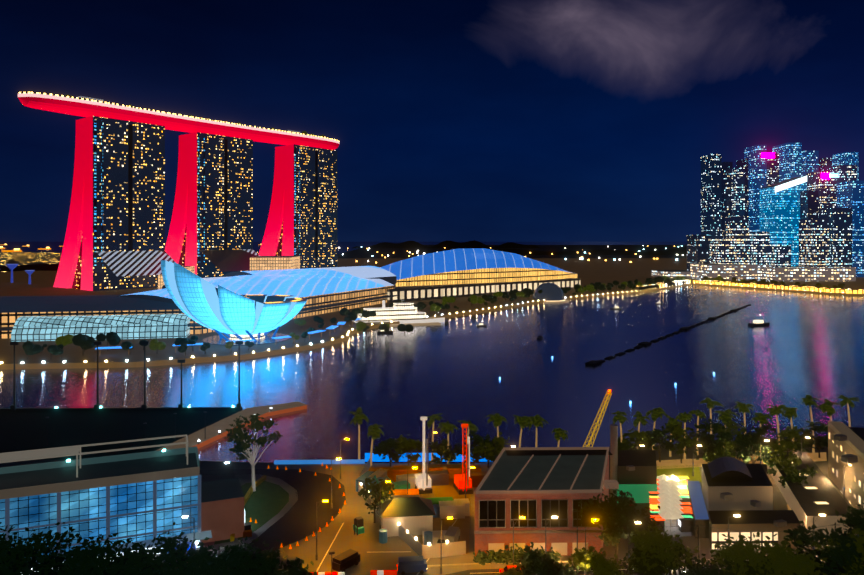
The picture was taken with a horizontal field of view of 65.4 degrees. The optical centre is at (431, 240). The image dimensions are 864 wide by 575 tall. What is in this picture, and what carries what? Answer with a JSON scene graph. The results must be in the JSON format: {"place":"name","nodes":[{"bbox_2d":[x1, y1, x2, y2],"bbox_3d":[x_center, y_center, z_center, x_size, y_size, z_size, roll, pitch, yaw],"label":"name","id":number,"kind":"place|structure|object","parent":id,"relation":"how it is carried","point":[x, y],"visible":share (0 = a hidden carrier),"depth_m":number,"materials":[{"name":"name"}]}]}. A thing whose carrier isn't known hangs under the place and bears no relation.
{"place":"outdoors","nodes":[
{"label":"outdoors","id":0,"kind":"place"},
{"bbox_2d":[0,240,686,271],"bbox_3d":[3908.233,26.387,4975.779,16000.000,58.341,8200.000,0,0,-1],"label":"treeline","id":1,"kind":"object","parent":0,"point":[41,261],"depth_m":2710.35,"materials":[{"name":"black plant"}]},
{"bbox_2d":[338,245,683,262],"bbox_3d":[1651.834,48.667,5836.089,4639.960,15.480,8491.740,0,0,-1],"label":"distant lights","id":2,"kind":"object","parent":1,"relation":"on","point":[581,257],"visible":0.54,"depth_m":2156.84,"materials":[{"name":"yellow"}]},
{"bbox_2d":[0,436,861,574],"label":"ground","id":3,"kind":"structure","parent":0,"point":[280,503],"depth_m":134.56,"materials":[{"name":"grey"}]},
{"bbox_2d":[0,522,33,574],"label":"tree","id":4,"kind":"object","parent":3,"relation":"on","point":[3,549],"visible":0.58,"depth_m":99.65,"materials":[{"name":"green plant"}]},
{"bbox_2d":[0,522,82,574],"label":"tree","id":5,"kind":"object","parent":3,"relation":"on","point":[49,561],"visible":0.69,"depth_m":101.21,"materials":[{"name":"green plant"}]},
{"bbox_2d":[58,553,126,574],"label":"tree","id":6,"kind":"object","parent":3,"relation":"on","point":[77,571],"visible":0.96,"depth_m":92.66,"materials":[{"name":"green plant"}]},
{"bbox_2d":[50,528,149,574],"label":"tree","id":7,"kind":"object","parent":3,"relation":"on","point":[93,554],"visible":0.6,"depth_m":98.04,"materials":[{"name":"green plant"}]},
{"bbox_2d":[0,434,244,571],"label":"glass-fronted building","id":8,"kind":"structure","parent":3,"relation":"on","point":[147,497],"depth_m":118.77,"materials":[{"name":"blue glass"}]},
{"bbox_2d":[109,522,209,574],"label":"tree","id":9,"kind":"object","parent":3,"relation":"on","point":[170,545],"visible":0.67,"depth_m":98.63,"materials":[{"name":"green plant"}]},
{"bbox_2d":[173,536,279,574],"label":"tree","id":10,"kind":"object","parent":3,"relation":"on","point":[239,563],"visible":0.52,"depth_m":97.48,"materials":[{"name":"green plant"}]},
{"bbox_2d":[224,413,282,491],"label":"tree","id":11,"kind":"object","parent":3,"relation":"on","point":[241,438],"visible":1,"depth_m":148.23,"materials":[{"name":"green plant"}]},
{"bbox_2d":[239,539,316,574],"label":"tree","id":12,"kind":"object","parent":3,"relation":"on","point":[270,562],"visible":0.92,"depth_m":96.02,"materials":[{"name":"green plant"}]},
{"bbox_2d":[249,463,396,574],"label":"cones and barriers","id":13,"kind":"object","parent":3,"relation":"on","point":[383,572],"visible":0.85,"depth_m":111.23,"materials":[{"name":"orange"}]},
{"bbox_2d":[358,477,394,522],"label":"tree","id":14,"kind":"object","parent":3,"relation":"on","point":[385,490],"visible":0.85,"depth_m":132.91,"materials":[{"name":"green plant"}]},
{"bbox_2d":[274,453,492,558],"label":"construction site","id":15,"kind":"object","parent":3,"relation":"on","point":[414,512],"visible":0.85,"depth_m":134.60,"materials":[{"name":"white"}]},
{"bbox_2d":[374,438,403,466],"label":"promenade tree","id":16,"kind":"object","parent":3,"relation":"on","point":[386,447],"visible":0.98,"depth_m":164.57,"materials":[{"name":"green plant"}]},
{"bbox_2d":[392,434,422,465],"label":"promenade tree","id":17,"kind":"object","parent":3,"relation":"on","point":[409,445],"visible":0.94,"depth_m":166.07,"materials":[{"name":"green plant"}]},
{"bbox_2d":[243,389,611,537],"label":"site machines","id":18,"kind":"object","parent":3,"relation":"on","point":[423,483],"visible":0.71,"depth_m":147.75,"materials":[{"name":"red metal"}]},
{"bbox_2d":[429,439,456,463],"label":"promenade tree","id":19,"kind":"object","parent":3,"relation":"on","point":[444,452],"visible":0.98,"depth_m":163.83,"materials":[{"name":"green plant"}]},
{"bbox_2d":[449,431,498,464],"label":"promenade tree","id":20,"kind":"object","parent":3,"relation":"on","point":[477,438],"visible":0.6,"depth_m":165.05,"materials":[{"name":"green plant"}]},
{"bbox_2d":[472,432,510,467],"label":"promenade tree","id":21,"kind":"object","parent":3,"relation":"on","point":[493,454],"visible":0.88,"depth_m":162.91,"materials":[{"name":"green plant"}]},
{"bbox_2d":[487,565,527,574],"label":"tree","id":22,"kind":"object","parent":3,"relation":"on","point":[514,571],"visible":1,"depth_m":94.80,"materials":[{"name":"green plant"}]},
{"bbox_2d":[162,434,857,574],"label":"street clutter","id":23,"kind":"object","parent":3,"relation":"on","point":[342,562],"visible":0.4,"depth_m":114.87,"materials":[{"name":"orange"}]},
{"bbox_2d":[182,432,850,574],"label":"street lamps","id":24,"kind":"object","parent":3,"relation":"on","point":[523,517],"visible":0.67,"depth_m":117.07,"materials":[{"name":"grey metal"}]},
{"bbox_2d":[473,543,561,565],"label":"hedge shrub","id":25,"kind":"object","parent":3,"relation":"on","point":[499,556],"visible":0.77,"depth_m":116.57,"materials":[{"name":"green plant"}]},
{"bbox_2d":[510,542,579,574],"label":"tree","id":26,"kind":"object","parent":3,"relation":"on","point":[534,563],"visible":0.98,"depth_m":100.99,"materials":[{"name":"green plant"}]},
{"bbox_2d":[544,543,631,574],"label":"tree","id":27,"kind":"object","parent":3,"relation":"on","point":[595,560],"visible":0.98,"depth_m":98.70,"materials":[{"name":"green plant"}]},
{"bbox_2d":[348,395,858,465],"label":"palm trees","id":28,"kind":"object","parent":3,"relation":"on","point":[374,431],"visible":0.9,"depth_m":171.54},
{"bbox_2d":[574,486,663,561],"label":"tree","id":29,"kind":"object","parent":3,"relation":"on","point":[614,518],"visible":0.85,"depth_m":114.30,"materials":[{"name":"green plant"}]},
{"bbox_2d":[609,428,656,453],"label":"promenade tree","id":30,"kind":"object","parent":3,"relation":"on","point":[640,437],"visible":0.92,"depth_m":167.70,"materials":[{"name":"green plant"}]},
{"bbox_2d":[626,521,668,543],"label":"tree","id":31,"kind":"object","parent":3,"relation":"on","point":[655,528],"visible":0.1,"depth_m":117.47,"materials":[{"name":"green plant"}]},
{"bbox_2d":[640,423,680,461],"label":"promenade tree","id":32,"kind":"object","parent":3,"relation":"on","point":[656,435],"visible":0.75,"depth_m":167.86,"materials":[{"name":"green plant"}]},
{"bbox_2d":[619,526,706,574],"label":"tree","id":33,"kind":"object","parent":3,"relation":"on","point":[658,555],"visible":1,"depth_m":103.22,"materials":[{"name":"green plant"}]},
{"bbox_2d":[649,474,692,536],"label":"building","id":34,"kind":"structure","parent":3,"relation":"on","point":[670,497],"depth_m":134.29,"materials":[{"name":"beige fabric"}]},
{"bbox_2d":[666,422,707,462],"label":"promenade tree","id":35,"kind":"object","parent":3,"relation":"on","point":[687,441],"visible":0.9,"depth_m":166.82,"materials":[{"name":"green plant"}]},
{"bbox_2d":[664,554,730,574],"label":"tree","id":36,"kind":"object","parent":3,"relation":"on","point":[698,569],"visible":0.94,"depth_m":97.90,"materials":[{"name":"green plant"}]},
{"bbox_2d":[688,418,731,459],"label":"promenade tree","id":37,"kind":"object","parent":3,"relation":"on","point":[707,439],"visible":0.81,"depth_m":166.86,"materials":[{"name":"green plant"}]},
{"bbox_2d":[701,440,736,462],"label":"promenade tree","id":38,"kind":"object","parent":3,"relation":"on","point":[721,450],"visible":0.69,"depth_m":160.55,"materials":[{"name":"green plant"}]},
{"bbox_2d":[706,420,756,457],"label":"promenade tree","id":39,"kind":"object","parent":3,"relation":"on","point":[730,427],"visible":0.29,"depth_m":168.43,"materials":[{"name":"green plant"}]},
{"bbox_2d":[617,421,863,548],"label":"low-rise buildings","id":40,"kind":"structure","parent":3,"relation":"on","point":[744,484],"depth_m":135.69,"materials":[{"name":"plaster"},{"name":"concrete"},{"name":"glass"}]},
{"bbox_2d":[710,534,774,574],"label":"tree","id":41,"kind":"object","parent":3,"relation":"on","point":[736,554],"visible":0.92,"depth_m":99.09,"materials":[{"name":"green plant"}]},
{"bbox_2d":[733,434,772,463],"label":"promenade tree","id":42,"kind":"object","parent":3,"relation":"on","point":[754,442],"visible":0.96,"depth_m":161.52,"materials":[{"name":"green plant"}]},
{"bbox_2d":[741,422,776,450],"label":"promenade tree","id":43,"kind":"object","parent":3,"relation":"on","point":[762,431],"visible":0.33,"depth_m":170.18,"materials":[{"name":"green plant"}]},
{"bbox_2d":[762,451,801,475],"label":"alley tree","id":44,"kind":"object","parent":3,"relation":"on","point":[793,459],"visible":0.58,"depth_m":153.08,"materials":[{"name":"green plant"}]},
{"bbox_2d":[770,440,797,455],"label":"alley tree","id":45,"kind":"object","parent":3,"relation":"on","point":[781,447],"visible":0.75,"depth_m":160.94,"materials":[{"name":"green plant"}]},
{"bbox_2d":[743,532,827,574],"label":"tree","id":46,"kind":"object","parent":3,"relation":"on","point":[780,559],"visible":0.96,"depth_m":97.50,"materials":[{"name":"green plant"}]},
{"bbox_2d":[767,424,812,451],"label":"promenade tree","id":47,"kind":"object","parent":3,"relation":"on","point":[791,434],"visible":0.81,"depth_m":168.35,"materials":[{"name":"green plant"}]},
{"bbox_2d":[774,459,817,487],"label":"alley tree","id":48,"kind":"object","parent":3,"relation":"on","point":[794,476],"visible":0.77,"depth_m":144.53,"materials":[{"name":"green plant"}]},
{"bbox_2d":[799,421,827,457],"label":"promenade tree","id":49,"kind":"object","parent":3,"relation":"on","point":[822,441],"visible":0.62,"depth_m":172.23,"materials":[{"name":"green plant"}]},
{"bbox_2d":[784,521,863,574],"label":"tree","id":50,"kind":"object","parent":3,"relation":"on","point":[836,561],"visible":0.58,"depth_m":100.22,"materials":[{"name":"green plant"}]},
{"bbox_2d":[810,528,863,574],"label":"tree","id":51,"kind":"object","parent":3,"relation":"on","point":[858,568],"visible":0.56,"depth_m":100.54,"materials":[{"name":"green plant"}]},
{"bbox_2d":[835,502,863,544],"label":"tree","id":52,"kind":"object","parent":3,"relation":"on","point":[854,522],"visible":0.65,"depth_m":110.41,"materials":[{"name":"green plant"}]},
{"bbox_2d":[0,242,863,463],"bbox_3d":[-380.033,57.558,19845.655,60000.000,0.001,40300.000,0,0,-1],"label":"water","id":53,"kind":"structure","parent":0,"point":[396,384],"depth_m":287.45,"materials":[{"name":"blue liquid"}]},
{"bbox_2d":[0,244,260,251],"bbox_3d":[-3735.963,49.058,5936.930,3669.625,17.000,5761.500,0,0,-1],"label":"anchored ships","id":54,"kind":"object","parent":53,"relation":"on","point":[19,250],"visible":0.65,"depth_m":4385.06,"materials":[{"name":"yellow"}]},
{"bbox_2d":[0,341,306,459],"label":"float platform","id":55,"kind":"structure","parent":53,"relation":"on","point":[23,429],"depth_m":205.32,"materials":[{"name":"grey concrete"}]},
{"bbox_2d":[354,282,750,403],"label":"bay pavilions and pontoons","id":56,"kind":"object","parent":53,"relation":"on","point":[405,314],"visible":0.67,"depth_m":462.62,"materials":[{"name":"white painted metal"},{"name":"concrete"}]},
{"bbox_2d":[377,302,769,338],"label":"boats","id":57,"kind":"object","parent":53,"relation":"on","point":[756,323],"visible":0.79,"depth_m":452.20,"materials":[{"name":"grey"}]},
{"bbox_2d":[0,258,863,369],"bbox_3d":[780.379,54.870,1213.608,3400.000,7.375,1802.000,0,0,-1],"label":"shore ground","id":58,"kind":"structure","parent":0,"point":[594,270],"depth_m":516.23,"materials":[{"name":"grey concrete"}]},
{"bbox_2d":[5,264,34,283],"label":"supertrees","id":59,"kind":"object","parent":58,"relation":"on","point":[13,266],"visible":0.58,"depth_m":876.85,"materials":[{"name":"blue metal"}]},
{"bbox_2d":[53,116,164,290],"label":"hotel tower","id":60,"kind":"structure","parent":58,"relation":"on","point":[117,203],"depth_m":761.18,"materials":[{"name":"black glass"}]},
{"bbox_2d":[165,132,252,277],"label":"hotel tower","id":61,"kind":"structure","parent":58,"relation":"on","point":[213,206],"depth_m":869.63,"materials":[{"name":"black glass"}]},
{"bbox_2d":[18,92,339,149],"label":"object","id":62,"kind":"structure","parent":61,"relation":"on","point":[82,106],"depth_m":804.45,"materials":[{"name":"red metal"}]},
{"bbox_2d":[161,260,307,345],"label":"lotus-shaped museum","id":63,"kind":"structure","parent":58,"relation":"on","point":[233,316],"depth_m":351.70,"materials":[{"name":"blue"}]},
{"bbox_2d":[0,248,579,341],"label":"shopping mall complex","id":64,"kind":"structure","parent":58,"relation":"on","point":[455,273],"depth_m":560.26,"materials":[{"name":"blue glass"}]},
{"bbox_2d":[258,144,336,268],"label":"hotel tower","id":65,"kind":"structure","parent":58,"relation":"on","point":[302,220],"depth_m":978.91,"materials":[{"name":"black glass"}]},
{"bbox_2d":[22,276,844,359],"bbox_3d":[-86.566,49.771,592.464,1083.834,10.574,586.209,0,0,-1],"label":"promenade trees","id":66,"kind":"object","parent":58,"relation":"on","point":[84,342],"visible":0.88,"depth_m":427.98,"materials":[{"name":"green plant"}]},
{"bbox_2d":[636,280,863,293],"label":"promenade strip","id":67,"kind":"object","parent":58,"relation":"on","point":[760,285],"visible":0.93,"depth_m":773.72,"materials":[{"name":"yellow"}]},
{"bbox_2d":[651,143,863,280],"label":"city skyscrapers","id":68,"kind":"structure","parent":58,"relation":"on","point":[788,212],"depth_m":1010.12,"materials":[{"name":"blue glass"}]},
{"bbox_2d":[474,424,618,555],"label":"brick building","id":69,"kind":"structure","parent":0,"point":[536,487],"depth_m":118.82,"materials":[{"name":"brick"},{"name":"glass"},{"name":"metal"}]},
{"bbox_2d":[541,0,699,76],"bbox_3d":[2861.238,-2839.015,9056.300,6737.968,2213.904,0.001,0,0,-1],"label":"cloud","id":70,"kind":"structure","parent":0,"point":[658,43],"depth_m":9050.24,"materials":[{"name":"grey"}]}
]}

